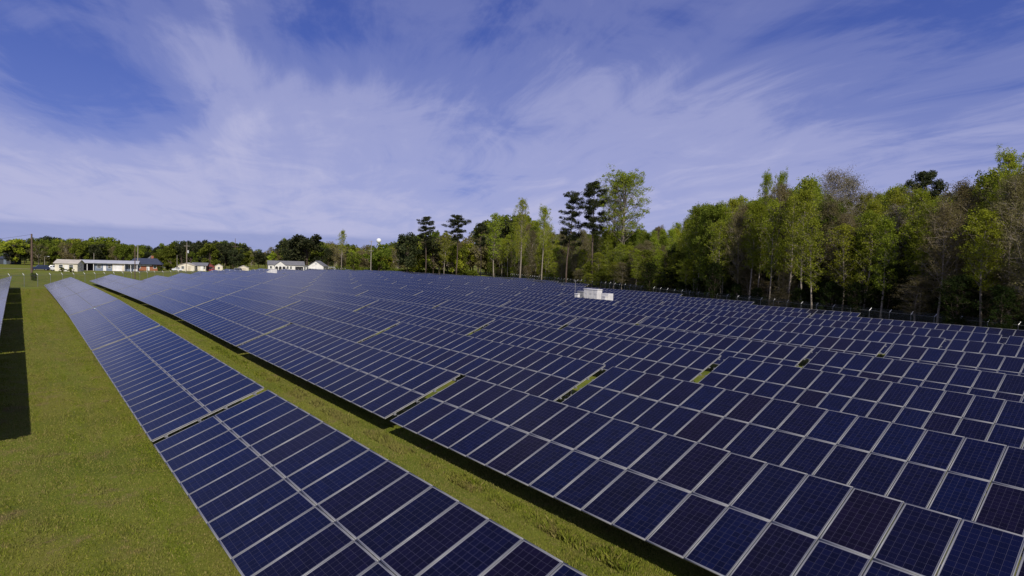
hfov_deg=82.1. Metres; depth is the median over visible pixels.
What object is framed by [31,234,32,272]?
utility pole
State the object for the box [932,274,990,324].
understory tree
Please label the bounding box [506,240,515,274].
budding tree
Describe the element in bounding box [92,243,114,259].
broad tree
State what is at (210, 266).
shed
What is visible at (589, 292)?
door
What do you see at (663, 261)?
budding tree
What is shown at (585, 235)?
budding tree
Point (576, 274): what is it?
budding tree
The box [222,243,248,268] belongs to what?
evergreen tree
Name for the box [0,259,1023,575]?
ground
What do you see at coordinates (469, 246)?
broad tree
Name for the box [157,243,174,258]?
broad tree
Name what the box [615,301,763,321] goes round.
solar table
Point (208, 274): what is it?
solar table
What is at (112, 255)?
budding tree
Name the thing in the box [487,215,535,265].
broad tree
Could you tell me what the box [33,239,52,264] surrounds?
broad tree
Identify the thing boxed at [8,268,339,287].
chain link fence
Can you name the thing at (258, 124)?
sky
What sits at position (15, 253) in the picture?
budding tree
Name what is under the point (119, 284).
solar table
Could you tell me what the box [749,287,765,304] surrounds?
understory tree
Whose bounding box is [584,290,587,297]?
door
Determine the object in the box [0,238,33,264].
broad tree
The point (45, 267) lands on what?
parked car
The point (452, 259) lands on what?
broad tree
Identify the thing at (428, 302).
solar table
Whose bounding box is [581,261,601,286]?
leafy tree
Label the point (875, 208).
leafy tree
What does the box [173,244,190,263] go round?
evergreen tree
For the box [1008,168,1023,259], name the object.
leafy tree
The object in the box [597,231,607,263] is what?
leafy tree
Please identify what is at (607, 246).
leafy tree
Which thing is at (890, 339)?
solar table
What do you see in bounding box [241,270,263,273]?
solar table
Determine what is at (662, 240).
leafy tree
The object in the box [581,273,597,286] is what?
sparse tree
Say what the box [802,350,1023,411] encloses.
solar table
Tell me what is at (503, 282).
solar table
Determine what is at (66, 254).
budding tree
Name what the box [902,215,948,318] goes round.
leafy tree
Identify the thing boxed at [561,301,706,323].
solar table
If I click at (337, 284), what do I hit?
solar table
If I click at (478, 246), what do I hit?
broad tree
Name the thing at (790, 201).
sparse tree
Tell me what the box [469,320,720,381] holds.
solar table
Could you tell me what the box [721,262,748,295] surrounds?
understory tree
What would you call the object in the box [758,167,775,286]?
poplar tree
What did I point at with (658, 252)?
leafy tree
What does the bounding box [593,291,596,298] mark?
door
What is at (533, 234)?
budding tree
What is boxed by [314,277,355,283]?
solar table
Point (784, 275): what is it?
budding tree
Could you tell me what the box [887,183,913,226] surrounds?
leafy tree
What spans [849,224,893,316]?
sparse tree
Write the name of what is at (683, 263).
leafy tree
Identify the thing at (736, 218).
budding tree
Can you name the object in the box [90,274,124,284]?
solar table
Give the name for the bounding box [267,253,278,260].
broad tree
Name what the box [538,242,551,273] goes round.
leafy tree
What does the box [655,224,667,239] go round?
budding tree
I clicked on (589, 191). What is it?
pine tree
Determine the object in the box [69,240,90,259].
broad tree
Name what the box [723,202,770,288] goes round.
budding tree
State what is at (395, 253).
budding tree
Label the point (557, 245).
leafy tree
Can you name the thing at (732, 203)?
leafy tree
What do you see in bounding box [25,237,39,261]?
broad tree
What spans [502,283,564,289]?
solar table
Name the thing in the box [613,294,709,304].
solar table
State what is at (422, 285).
solar table
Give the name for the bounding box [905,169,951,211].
pine tree
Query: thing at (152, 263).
brick house
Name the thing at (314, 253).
broad tree
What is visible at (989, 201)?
sparse tree
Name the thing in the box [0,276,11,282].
solar table
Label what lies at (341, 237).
poplar tree
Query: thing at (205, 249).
broad tree
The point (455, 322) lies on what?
solar table
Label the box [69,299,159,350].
solar table
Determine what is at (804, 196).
leafy tree
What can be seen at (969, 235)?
leafy tree
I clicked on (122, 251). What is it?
broad tree
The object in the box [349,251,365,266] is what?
budding tree
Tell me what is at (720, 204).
leafy tree
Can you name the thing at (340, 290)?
solar table
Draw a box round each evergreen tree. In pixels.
[2,246,16,264]
[15,244,30,264]
[37,236,59,263]
[40,246,58,264]
[88,243,105,259]
[139,251,149,257]
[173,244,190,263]
[188,244,204,262]
[198,242,211,263]
[209,244,227,264]
[219,243,234,268]
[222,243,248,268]
[227,249,244,266]
[252,252,264,267]
[262,253,269,264]
[277,247,289,260]
[278,238,307,260]
[288,234,323,265]
[322,247,334,265]
[394,232,421,271]
[422,238,445,272]
[487,220,515,265]
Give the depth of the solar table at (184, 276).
134.48 m
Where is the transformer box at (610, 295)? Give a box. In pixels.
[601,293,612,299]
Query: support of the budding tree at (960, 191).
on the ground at (36, 407)
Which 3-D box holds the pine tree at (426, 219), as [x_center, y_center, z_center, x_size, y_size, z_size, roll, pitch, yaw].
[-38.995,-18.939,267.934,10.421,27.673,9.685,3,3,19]
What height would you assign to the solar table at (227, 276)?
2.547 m
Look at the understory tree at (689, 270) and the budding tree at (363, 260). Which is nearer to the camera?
the understory tree at (689, 270)
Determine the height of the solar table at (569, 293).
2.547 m
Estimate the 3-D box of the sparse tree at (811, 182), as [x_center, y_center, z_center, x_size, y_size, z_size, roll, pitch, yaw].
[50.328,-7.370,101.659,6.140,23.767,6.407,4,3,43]
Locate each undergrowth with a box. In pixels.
[333,266,477,275]
[508,272,621,288]
[611,280,1023,329]
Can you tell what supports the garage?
on the ground at (36, 407)
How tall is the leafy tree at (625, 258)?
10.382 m
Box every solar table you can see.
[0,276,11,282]
[0,280,10,288]
[0,287,8,299]
[0,298,6,323]
[44,277,78,290]
[49,281,94,299]
[57,288,117,315]
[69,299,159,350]
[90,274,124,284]
[92,325,263,441]
[101,277,143,290]
[117,282,170,299]
[139,288,213,314]
[141,275,176,284]
[153,390,586,575]
[160,279,202,289]
[170,273,200,279]
[174,299,289,345]
[183,283,241,299]
[192,271,217,276]
[209,270,230,273]
[210,273,241,279]
[214,279,260,289]
[217,289,300,314]
[221,269,242,271]
[227,272,252,276]
[234,276,272,282]
[238,324,459,418]
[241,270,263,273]
[245,283,307,297]
[248,274,280,279]
[261,272,288,276]
[264,280,312,288]
[267,300,399,342]
[277,270,297,273]
[290,290,378,310]
[300,271,324,272]
[303,284,367,295]
[310,280,360,287]
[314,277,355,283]
[325,272,350,274]
[350,273,379,275]
[352,281,406,288]
[354,285,422,295]
[355,300,494,334]
[357,290,447,307]
[359,322,604,400]
[376,273,404,275]
[381,276,420,280]
[386,278,431,283]
[390,376,1023,575]
[393,281,449,288]
[401,285,472,295]
[405,275,440,277]
[412,277,453,280]
[415,291,510,306]
[419,279,468,283]
[430,275,464,278]
[430,282,488,288]
[433,300,576,328]
[441,277,481,280]
[446,286,520,295]
[451,276,488,278]
[452,279,502,284]
[465,278,509,281]
[465,283,527,288]
[467,292,565,306]
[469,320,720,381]
[474,276,511,278]
[483,280,534,284]
[486,287,561,295]
[489,278,532,281]
[497,277,533,279]
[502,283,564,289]
[502,301,646,324]
[508,280,561,284]
[513,278,557,281]
[517,292,618,305]
[525,287,576,296]
[534,281,588,286]
[534,284,598,289]
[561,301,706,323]
[561,366,1023,535]
[562,318,812,366]
[564,288,645,295]
[601,288,682,295]
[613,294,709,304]
[613,297,663,304]
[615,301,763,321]
[639,317,886,359]
[646,294,753,304]
[662,301,810,319]
[698,356,1023,452]
[703,315,945,356]
[709,302,860,317]
[762,314,1002,349]
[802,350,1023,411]
[811,314,1023,345]
[883,344,1023,382]
[945,339,1023,358]
[1004,336,1023,351]
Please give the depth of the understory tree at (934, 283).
77.01 m
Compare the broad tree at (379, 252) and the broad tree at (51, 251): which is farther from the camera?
the broad tree at (379, 252)
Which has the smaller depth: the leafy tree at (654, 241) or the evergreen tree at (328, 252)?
the leafy tree at (654, 241)
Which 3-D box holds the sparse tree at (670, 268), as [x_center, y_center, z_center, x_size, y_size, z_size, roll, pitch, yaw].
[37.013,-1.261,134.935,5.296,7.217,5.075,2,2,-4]
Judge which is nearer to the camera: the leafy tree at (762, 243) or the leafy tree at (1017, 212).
the leafy tree at (1017, 212)
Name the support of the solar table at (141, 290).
on the ground at (36, 407)
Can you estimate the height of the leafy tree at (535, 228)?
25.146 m
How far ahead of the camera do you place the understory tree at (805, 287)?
96.12 m
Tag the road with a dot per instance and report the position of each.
(86, 270)
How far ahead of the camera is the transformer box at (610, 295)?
89.07 m
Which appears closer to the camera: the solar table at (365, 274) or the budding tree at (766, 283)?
the budding tree at (766, 283)
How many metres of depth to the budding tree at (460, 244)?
316.72 m
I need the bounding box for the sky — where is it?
[0,0,1023,253]
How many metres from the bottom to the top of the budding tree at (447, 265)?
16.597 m
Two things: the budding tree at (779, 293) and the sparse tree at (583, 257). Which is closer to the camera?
the budding tree at (779, 293)
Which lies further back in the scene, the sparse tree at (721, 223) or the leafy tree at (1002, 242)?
the sparse tree at (721, 223)
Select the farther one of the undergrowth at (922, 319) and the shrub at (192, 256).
the shrub at (192, 256)
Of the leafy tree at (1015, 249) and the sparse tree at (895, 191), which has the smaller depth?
the leafy tree at (1015, 249)
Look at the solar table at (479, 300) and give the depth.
79.13 m
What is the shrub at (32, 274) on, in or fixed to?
on the ground at (36, 407)
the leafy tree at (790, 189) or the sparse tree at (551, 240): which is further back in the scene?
the sparse tree at (551, 240)
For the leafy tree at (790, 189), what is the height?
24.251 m
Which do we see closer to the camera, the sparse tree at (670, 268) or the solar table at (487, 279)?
the sparse tree at (670, 268)
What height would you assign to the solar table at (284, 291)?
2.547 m
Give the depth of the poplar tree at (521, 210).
206.91 m
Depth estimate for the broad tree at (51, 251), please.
250.44 m
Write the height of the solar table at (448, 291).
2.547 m
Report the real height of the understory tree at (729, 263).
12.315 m
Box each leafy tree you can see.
[486,262,496,275]
[497,238,506,276]
[502,235,512,276]
[508,214,530,271]
[510,237,518,276]
[511,230,524,267]
[513,224,524,272]
[523,237,529,266]
[529,226,540,270]
[532,220,541,243]
[533,232,539,270]
[534,245,544,268]
[536,265,543,279]
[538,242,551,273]
[539,234,551,279]
[546,273,553,279]
[548,262,558,280]
[549,247,561,275]
[552,240,561,261]
[563,271,578,282]
[568,253,582,279]
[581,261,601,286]
[590,272,611,286]
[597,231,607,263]
[601,235,613,284]
[605,233,619,253]
[607,261,620,288]
[612,242,628,281]
[616,254,631,285]
[622,245,633,276]
[624,265,642,281]
[625,230,639,246]
[630,249,642,287]
[633,249,654,289]
[636,227,646,243]
[640,233,653,248]
[649,230,659,246]
[650,236,661,253]
[651,254,664,291]
[652,250,669,271]
[656,236,669,252]
[657,228,666,246]
[662,228,679,268]
[666,228,682,251]
[667,221,681,235]
[667,252,680,284]
[672,250,692,286]
[673,258,695,295]
[675,202,703,293]
[678,230,688,251]
[680,220,691,252]
[681,218,687,249]
[684,203,718,289]
[691,203,729,298]
[712,200,727,257]
[715,204,736,292]
[726,197,740,227]
[740,199,773,300]
[746,201,773,295]
[755,198,771,284]
[769,218,789,290]
[784,186,797,248]
[784,188,821,307]
[793,173,824,259]
[810,197,846,287]
[839,198,858,229]
[850,210,883,307]
[854,190,880,260]
[855,198,882,280]
[863,198,884,272]
[869,214,901,318]
[874,192,884,204]
[879,193,915,279]
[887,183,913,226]
[891,184,937,302]
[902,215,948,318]
[916,197,946,299]
[919,209,959,305]
[927,192,942,212]
[939,192,985,302]
[950,185,987,271]
[950,205,1006,326]
[972,170,994,195]
[984,192,1015,298]
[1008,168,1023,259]
[1010,212,1023,275]
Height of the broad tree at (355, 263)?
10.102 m
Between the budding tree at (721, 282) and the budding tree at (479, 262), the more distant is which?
the budding tree at (479, 262)
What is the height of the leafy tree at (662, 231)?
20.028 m
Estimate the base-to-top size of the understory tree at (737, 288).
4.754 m
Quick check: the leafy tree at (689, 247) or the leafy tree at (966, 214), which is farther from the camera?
the leafy tree at (689, 247)
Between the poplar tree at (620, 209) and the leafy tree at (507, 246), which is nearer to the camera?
the poplar tree at (620, 209)
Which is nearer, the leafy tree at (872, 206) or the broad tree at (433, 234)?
the leafy tree at (872, 206)
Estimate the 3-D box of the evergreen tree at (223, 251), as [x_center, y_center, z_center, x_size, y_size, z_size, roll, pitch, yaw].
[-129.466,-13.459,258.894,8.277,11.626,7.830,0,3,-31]
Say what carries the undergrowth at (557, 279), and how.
on the ground at (36, 407)
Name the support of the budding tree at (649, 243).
on the ground at (36, 407)
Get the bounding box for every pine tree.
[416,216,436,272]
[441,214,471,274]
[471,223,490,275]
[551,191,584,282]
[579,180,612,286]
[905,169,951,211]
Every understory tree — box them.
[639,261,660,291]
[661,269,676,292]
[663,248,681,271]
[675,281,687,296]
[676,251,697,283]
[683,283,692,296]
[692,278,706,297]
[700,261,725,298]
[711,246,733,288]
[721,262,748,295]
[727,248,766,288]
[727,283,741,300]
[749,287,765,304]
[760,258,794,291]
[789,287,808,308]
[792,239,828,300]
[793,280,817,303]
[809,258,847,300]
[812,278,838,309]
[816,281,846,310]
[824,230,890,305]
[836,282,859,311]
[837,281,875,316]
[859,278,886,316]
[861,226,933,305]
[864,264,916,318]
[892,292,914,319]
[908,257,965,311]
[922,286,960,323]
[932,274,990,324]
[953,273,995,326]
[972,284,1023,328]
[986,266,1023,308]
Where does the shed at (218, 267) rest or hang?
on the ground at (36, 407)
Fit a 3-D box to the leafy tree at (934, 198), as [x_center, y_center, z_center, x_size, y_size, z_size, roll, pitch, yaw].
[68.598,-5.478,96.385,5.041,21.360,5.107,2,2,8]
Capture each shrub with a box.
[30,272,36,280]
[161,258,178,269]
[185,251,197,262]
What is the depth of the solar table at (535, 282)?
152.62 m
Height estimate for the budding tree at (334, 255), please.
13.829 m
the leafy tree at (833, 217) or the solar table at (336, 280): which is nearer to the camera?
the leafy tree at (833, 217)
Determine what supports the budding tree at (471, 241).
on the ground at (36, 407)
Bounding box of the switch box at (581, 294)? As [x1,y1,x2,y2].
[577,291,583,297]
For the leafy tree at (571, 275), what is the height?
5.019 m
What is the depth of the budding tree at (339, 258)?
315.38 m
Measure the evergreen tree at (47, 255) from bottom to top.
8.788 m
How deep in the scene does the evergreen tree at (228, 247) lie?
263.57 m
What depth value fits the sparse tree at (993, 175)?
73.39 m
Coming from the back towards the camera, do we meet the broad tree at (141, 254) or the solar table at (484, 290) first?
the broad tree at (141, 254)
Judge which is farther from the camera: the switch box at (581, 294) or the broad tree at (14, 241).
the broad tree at (14, 241)
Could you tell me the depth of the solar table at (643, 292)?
117.57 m
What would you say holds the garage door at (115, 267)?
in the house at (106, 265)
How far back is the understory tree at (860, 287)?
80.95 m
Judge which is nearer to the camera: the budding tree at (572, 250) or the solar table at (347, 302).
the solar table at (347, 302)
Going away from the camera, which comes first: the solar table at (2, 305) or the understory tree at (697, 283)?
the solar table at (2, 305)
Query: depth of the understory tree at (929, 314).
73.77 m
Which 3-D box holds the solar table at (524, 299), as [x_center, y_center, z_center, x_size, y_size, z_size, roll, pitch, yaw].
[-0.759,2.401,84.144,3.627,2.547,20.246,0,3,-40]
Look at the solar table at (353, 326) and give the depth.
50.09 m
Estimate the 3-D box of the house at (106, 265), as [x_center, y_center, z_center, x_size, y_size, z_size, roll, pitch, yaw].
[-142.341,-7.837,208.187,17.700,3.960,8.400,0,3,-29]
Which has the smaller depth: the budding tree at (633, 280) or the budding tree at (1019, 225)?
the budding tree at (1019, 225)
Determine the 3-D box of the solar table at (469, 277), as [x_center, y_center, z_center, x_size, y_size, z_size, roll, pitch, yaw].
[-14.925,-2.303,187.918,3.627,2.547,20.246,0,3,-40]
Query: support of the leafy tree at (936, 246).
on the ground at (36, 407)
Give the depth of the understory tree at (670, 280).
133.85 m
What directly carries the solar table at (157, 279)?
on the ground at (36, 407)
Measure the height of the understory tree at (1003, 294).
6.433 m
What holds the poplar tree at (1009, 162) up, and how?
on the ground at (36, 407)
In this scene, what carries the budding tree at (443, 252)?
on the ground at (36, 407)
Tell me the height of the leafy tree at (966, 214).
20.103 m
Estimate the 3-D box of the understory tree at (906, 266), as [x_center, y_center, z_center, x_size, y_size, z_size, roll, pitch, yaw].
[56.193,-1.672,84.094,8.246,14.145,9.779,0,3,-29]
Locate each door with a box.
[113,265,121,270]
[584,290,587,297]
[588,290,591,298]
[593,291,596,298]
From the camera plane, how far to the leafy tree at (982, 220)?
66.81 m
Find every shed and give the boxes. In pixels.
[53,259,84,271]
[207,263,213,270]
[215,264,222,269]
[238,265,248,270]
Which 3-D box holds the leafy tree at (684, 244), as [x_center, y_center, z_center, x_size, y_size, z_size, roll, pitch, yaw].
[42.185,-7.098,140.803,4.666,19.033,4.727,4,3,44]
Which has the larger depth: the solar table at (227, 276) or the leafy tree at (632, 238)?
the leafy tree at (632, 238)
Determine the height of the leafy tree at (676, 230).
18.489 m
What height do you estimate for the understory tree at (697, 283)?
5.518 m
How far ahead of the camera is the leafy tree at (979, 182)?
115.51 m
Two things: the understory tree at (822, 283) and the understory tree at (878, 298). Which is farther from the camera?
the understory tree at (822, 283)
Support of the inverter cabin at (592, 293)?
on the ground at (36, 407)
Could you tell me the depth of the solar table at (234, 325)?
45.82 m
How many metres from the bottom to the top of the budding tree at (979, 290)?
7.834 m
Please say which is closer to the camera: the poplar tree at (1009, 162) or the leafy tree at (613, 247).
the poplar tree at (1009, 162)
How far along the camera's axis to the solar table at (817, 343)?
46.56 m
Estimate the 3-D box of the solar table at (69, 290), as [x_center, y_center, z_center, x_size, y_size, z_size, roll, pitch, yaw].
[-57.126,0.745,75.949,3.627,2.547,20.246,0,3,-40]
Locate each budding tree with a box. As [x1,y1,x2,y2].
[6,241,20,264]
[25,244,49,264]
[57,241,74,259]
[63,242,79,259]
[107,246,121,260]
[274,250,281,260]
[329,243,348,265]
[329,247,342,266]
[333,249,347,266]
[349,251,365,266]
[357,249,371,267]
[387,247,397,265]
[391,252,404,268]
[416,239,425,267]
[422,235,456,273]
[440,248,455,271]
[458,242,466,257]
[461,238,480,269]
[463,235,490,274]
[476,230,503,274]
[492,235,505,266]
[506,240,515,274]
[514,264,523,274]
[520,224,533,261]
[522,246,533,269]
[522,265,533,277]
[524,229,540,278]
[554,248,568,281]
[556,231,565,255]
[557,269,570,279]
[563,241,579,272]
[568,253,582,275]
[573,268,585,281]
[576,228,591,252]
[578,240,591,261]
[586,237,597,261]
[613,261,631,289]
[622,278,642,290]
[628,244,646,278]
[632,242,644,262]
[640,240,656,270]
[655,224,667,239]
[657,245,667,270]
[659,253,667,277]
[710,273,729,290]
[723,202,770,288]
[724,211,751,298]
[734,268,763,296]
[752,280,781,296]
[754,257,774,290]
[755,181,804,291]
[761,291,791,306]
[772,265,805,299]
[780,251,805,290]
[811,197,854,297]
[817,210,864,305]
[851,191,883,272]
[884,184,939,289]
[888,274,940,320]
[914,197,973,322]
[921,177,992,311]
[960,274,995,308]
[969,282,1023,323]
[977,170,1023,322]
[996,199,1023,305]
[1007,273,1023,319]
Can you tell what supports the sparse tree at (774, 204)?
on the ground at (36, 407)
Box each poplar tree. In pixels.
[337,229,347,269]
[512,197,530,277]
[534,203,555,279]
[595,164,652,254]
[599,179,626,257]
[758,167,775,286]
[771,169,788,283]
[988,143,1023,310]
[1003,156,1023,313]
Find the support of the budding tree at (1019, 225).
on the ground at (36, 407)
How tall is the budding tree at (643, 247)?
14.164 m
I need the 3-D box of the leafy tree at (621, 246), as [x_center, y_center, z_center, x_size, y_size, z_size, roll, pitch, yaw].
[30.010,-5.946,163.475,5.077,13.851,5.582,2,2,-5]
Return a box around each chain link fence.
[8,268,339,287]
[513,274,1023,328]
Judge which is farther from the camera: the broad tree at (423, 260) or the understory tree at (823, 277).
the broad tree at (423, 260)
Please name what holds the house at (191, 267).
on the ground at (36, 407)
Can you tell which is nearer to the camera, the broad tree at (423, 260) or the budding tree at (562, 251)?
the budding tree at (562, 251)
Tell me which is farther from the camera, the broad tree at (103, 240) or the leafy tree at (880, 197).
the broad tree at (103, 240)
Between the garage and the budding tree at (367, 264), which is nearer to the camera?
the garage
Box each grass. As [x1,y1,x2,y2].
[0,289,237,575]
[210,345,644,574]
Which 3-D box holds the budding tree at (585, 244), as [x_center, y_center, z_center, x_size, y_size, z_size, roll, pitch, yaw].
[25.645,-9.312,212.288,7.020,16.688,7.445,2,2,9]
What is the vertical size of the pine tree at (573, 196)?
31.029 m
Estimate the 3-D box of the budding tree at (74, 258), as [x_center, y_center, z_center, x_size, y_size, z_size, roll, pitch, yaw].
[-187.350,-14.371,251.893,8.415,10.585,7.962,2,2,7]
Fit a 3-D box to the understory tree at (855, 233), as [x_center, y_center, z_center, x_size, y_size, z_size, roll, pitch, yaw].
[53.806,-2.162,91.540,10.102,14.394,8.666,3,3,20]
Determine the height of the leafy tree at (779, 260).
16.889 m
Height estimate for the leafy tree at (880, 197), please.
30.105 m
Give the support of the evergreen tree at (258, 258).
on the ground at (36, 407)
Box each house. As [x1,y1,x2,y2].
[0,253,20,263]
[82,260,140,270]
[131,256,163,270]
[177,263,196,270]
[192,262,208,270]
[267,260,304,269]
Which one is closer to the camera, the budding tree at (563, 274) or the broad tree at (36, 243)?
the budding tree at (563, 274)
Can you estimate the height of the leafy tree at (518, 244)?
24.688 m
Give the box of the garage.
[303,261,327,270]
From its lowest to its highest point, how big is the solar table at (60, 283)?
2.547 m
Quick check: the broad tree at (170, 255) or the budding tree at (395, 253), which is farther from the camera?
the budding tree at (395, 253)
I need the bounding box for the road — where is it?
[5,268,151,271]
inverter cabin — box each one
[269,269,276,272]
[584,288,601,298]
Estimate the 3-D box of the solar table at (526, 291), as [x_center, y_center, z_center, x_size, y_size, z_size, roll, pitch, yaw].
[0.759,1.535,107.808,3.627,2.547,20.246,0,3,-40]
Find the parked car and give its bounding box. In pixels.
[33,265,48,269]
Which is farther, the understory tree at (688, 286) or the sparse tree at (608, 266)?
the sparse tree at (608, 266)
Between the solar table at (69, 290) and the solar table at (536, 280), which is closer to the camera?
the solar table at (69, 290)
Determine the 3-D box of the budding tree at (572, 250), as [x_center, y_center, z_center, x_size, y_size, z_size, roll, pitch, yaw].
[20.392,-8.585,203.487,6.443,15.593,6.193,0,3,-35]
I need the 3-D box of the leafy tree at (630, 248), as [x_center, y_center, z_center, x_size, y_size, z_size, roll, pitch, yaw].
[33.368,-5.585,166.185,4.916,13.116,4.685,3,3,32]
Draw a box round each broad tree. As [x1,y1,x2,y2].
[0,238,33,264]
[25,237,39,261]
[26,241,39,264]
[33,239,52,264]
[41,240,62,264]
[55,238,79,260]
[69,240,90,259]
[87,236,116,253]
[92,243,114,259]
[104,243,115,259]
[112,244,133,260]
[132,249,144,257]
[151,252,161,260]
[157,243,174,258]
[160,249,178,264]
[197,243,221,266]
[236,247,253,266]
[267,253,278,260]
[304,243,323,263]
[305,241,317,264]
[316,245,328,264]
[342,244,358,251]
[346,253,361,269]
[363,243,391,270]
[380,253,393,267]
[407,245,423,271]
[416,233,439,269]
[416,242,435,269]
[430,230,439,237]
[446,244,463,273]
[453,247,468,274]
[459,242,475,268]
[471,226,488,268]
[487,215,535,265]
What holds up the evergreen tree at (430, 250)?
on the ground at (36, 407)
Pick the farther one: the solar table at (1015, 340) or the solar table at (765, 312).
the solar table at (765, 312)
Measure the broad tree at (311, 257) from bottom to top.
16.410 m
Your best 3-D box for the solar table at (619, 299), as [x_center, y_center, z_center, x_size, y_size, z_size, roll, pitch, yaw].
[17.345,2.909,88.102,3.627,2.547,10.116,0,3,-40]
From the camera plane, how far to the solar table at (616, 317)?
62.87 m
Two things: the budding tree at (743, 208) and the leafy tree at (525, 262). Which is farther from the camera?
the leafy tree at (525, 262)
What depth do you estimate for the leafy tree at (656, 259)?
138.35 m
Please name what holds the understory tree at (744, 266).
on the forest floor
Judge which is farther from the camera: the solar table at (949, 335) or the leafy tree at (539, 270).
the leafy tree at (539, 270)
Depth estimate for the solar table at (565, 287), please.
133.94 m
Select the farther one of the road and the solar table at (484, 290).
the road
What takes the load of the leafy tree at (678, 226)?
on the forest floor
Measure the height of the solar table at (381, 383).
2.552 m
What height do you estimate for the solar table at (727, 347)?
2.557 m
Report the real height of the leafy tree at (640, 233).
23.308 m
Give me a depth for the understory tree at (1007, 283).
71.92 m
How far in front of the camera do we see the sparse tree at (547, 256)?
222.44 m
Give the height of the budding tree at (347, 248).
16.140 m
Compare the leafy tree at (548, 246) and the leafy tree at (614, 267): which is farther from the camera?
the leafy tree at (548, 246)
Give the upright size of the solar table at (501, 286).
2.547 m
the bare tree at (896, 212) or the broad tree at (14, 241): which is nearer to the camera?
the bare tree at (896, 212)
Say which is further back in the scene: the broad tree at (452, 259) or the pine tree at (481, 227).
the broad tree at (452, 259)
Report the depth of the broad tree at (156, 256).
256.90 m
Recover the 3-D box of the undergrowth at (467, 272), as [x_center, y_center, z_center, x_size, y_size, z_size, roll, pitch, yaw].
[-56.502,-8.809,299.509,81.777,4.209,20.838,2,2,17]
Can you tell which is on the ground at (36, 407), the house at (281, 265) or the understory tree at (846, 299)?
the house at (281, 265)
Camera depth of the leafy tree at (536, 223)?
283.22 m
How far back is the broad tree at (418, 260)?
281.53 m
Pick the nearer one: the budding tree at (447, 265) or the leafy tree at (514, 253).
the leafy tree at (514, 253)
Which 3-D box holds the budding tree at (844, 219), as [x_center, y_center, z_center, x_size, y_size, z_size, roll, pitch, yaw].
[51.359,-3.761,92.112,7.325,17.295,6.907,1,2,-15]
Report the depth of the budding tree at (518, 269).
255.14 m
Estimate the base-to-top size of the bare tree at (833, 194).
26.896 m
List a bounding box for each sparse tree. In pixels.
[438,232,454,267]
[478,213,504,276]
[541,250,553,272]
[549,232,554,260]
[554,263,564,279]
[575,249,590,274]
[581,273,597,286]
[588,235,602,262]
[590,252,605,286]
[600,254,613,285]
[602,249,618,283]
[660,267,683,291]
[686,221,708,295]
[704,219,733,297]
[730,194,749,221]
[755,198,790,305]
[775,193,812,306]
[784,175,821,287]
[784,217,830,308]
[826,223,868,311]
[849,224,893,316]
[876,187,913,300]
[881,186,894,216]
[955,196,1011,316]
[960,167,1016,295]
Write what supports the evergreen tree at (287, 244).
on the ground at (36, 407)
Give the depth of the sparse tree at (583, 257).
186.86 m
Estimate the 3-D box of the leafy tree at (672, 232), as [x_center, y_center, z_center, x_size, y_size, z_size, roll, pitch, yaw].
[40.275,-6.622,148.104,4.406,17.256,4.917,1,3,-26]
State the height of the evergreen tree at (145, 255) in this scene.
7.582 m
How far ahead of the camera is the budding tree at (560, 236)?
253.33 m
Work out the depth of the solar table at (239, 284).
102.67 m
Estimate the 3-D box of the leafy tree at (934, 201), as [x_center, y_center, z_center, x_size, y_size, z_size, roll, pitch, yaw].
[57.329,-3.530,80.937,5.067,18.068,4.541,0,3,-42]
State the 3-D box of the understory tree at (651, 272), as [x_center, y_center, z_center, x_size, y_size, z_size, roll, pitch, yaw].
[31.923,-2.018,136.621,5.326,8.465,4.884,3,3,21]
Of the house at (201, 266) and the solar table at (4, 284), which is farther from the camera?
the house at (201, 266)
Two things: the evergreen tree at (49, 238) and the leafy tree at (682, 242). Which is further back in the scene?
the evergreen tree at (49, 238)
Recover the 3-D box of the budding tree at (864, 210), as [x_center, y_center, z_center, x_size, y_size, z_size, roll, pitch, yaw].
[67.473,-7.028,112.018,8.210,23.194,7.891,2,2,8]
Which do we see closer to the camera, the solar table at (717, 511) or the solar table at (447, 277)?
the solar table at (717, 511)
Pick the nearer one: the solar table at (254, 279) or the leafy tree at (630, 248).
the solar table at (254, 279)
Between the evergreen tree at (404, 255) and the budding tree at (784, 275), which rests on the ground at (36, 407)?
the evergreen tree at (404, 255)
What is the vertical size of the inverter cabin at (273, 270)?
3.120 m
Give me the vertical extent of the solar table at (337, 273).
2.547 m
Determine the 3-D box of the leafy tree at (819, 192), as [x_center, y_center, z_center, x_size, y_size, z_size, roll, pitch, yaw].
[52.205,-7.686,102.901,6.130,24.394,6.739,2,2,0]
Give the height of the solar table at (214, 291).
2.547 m
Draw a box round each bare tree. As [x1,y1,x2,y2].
[811,165,873,245]
[825,174,880,231]
[873,201,915,297]
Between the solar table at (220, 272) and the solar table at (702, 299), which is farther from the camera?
the solar table at (220, 272)
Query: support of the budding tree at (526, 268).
on the ground at (36, 407)
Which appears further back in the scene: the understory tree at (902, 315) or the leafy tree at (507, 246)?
the leafy tree at (507, 246)
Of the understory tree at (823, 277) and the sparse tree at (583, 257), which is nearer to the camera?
the understory tree at (823, 277)
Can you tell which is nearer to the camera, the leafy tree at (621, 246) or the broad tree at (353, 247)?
the leafy tree at (621, 246)
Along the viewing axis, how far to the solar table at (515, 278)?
194.71 m
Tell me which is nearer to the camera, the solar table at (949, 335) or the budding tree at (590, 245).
the solar table at (949, 335)

